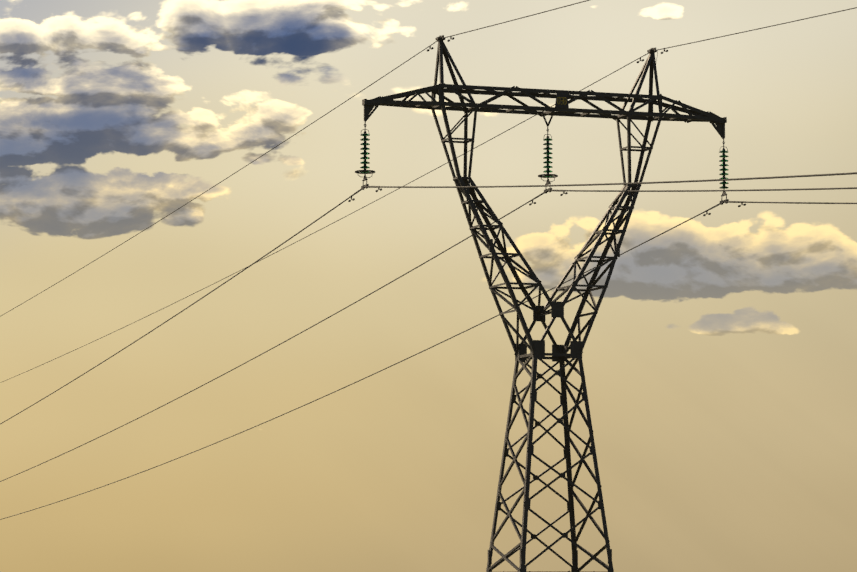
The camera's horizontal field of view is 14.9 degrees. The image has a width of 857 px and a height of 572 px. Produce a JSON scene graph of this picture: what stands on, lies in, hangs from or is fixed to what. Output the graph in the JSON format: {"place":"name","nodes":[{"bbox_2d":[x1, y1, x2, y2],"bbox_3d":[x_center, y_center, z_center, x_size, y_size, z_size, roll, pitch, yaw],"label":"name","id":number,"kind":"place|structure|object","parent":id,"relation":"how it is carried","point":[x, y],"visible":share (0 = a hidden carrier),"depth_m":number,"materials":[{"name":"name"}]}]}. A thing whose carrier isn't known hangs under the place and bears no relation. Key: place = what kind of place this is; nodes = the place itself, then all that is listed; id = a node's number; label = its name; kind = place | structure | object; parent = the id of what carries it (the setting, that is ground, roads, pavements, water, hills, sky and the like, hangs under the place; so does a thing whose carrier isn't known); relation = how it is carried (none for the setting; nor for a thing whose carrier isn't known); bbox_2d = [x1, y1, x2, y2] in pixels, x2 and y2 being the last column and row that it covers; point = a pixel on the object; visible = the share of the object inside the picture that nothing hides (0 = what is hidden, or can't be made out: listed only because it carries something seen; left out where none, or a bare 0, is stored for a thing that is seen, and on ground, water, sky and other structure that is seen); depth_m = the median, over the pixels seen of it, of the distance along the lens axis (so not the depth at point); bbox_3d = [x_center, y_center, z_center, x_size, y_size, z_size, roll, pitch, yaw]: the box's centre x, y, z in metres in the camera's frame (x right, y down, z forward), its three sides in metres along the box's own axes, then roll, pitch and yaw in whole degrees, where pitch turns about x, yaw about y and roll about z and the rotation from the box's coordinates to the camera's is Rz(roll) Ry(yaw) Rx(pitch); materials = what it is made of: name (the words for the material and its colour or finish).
{"place":"outdoors","nodes":[
{"label":"outdoors","id":0,"kind":"place"},
{"bbox_2d":[0,0,856,571],"label":"sky","id":1,"kind":"structure","parent":0,"point":[719,355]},
{"bbox_3d":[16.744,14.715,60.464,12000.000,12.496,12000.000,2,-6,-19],"label":"ground","id":2,"kind":"structure","parent":0,"visible":0},
{"bbox_2d":[362,35,726,571],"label":"pylon","id":3,"kind":"object","parent":2,"relation":"on","point":[560,355],"visible":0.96,"depth_m":99.69,"materials":[{"name":"metal"}]},
{"bbox_2d":[355,124,374,189],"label":"insulator","id":4,"kind":"object","parent":3,"relation":"attached to","point":[365,153],"visible":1,"depth_m":98.14,"materials":[{"name":"green glass"}]},
{"bbox_2d":[0,0,856,519],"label":"conductors","id":5,"kind":"object","parent":3,"relation":"attached to","point":[470,236],"visible":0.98,"depth_m":102.80,"materials":[{"name":"metal"}]},
{"bbox_2d":[538,129,557,193],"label":"insulator","id":6,"kind":"object","parent":3,"relation":"attached to","point":[547,139],"visible":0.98,"depth_m":100.06,"materials":[{"name":"green glass"}]},
{"bbox_2d":[555,91,568,107],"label":"number plate","id":7,"kind":"object","parent":3,"relation":"attached to","point":[561,100],"visible":1,"depth_m":99.91,"materials":[{"name":"grey metal"}]},
{"bbox_2d":[719,142,728,204],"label":"insulator","id":8,"kind":"object","parent":3,"relation":"attached to","point":[723,164],"visible":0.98,"depth_m":101.97,"materials":[{"name":"green glass"}]}
]}

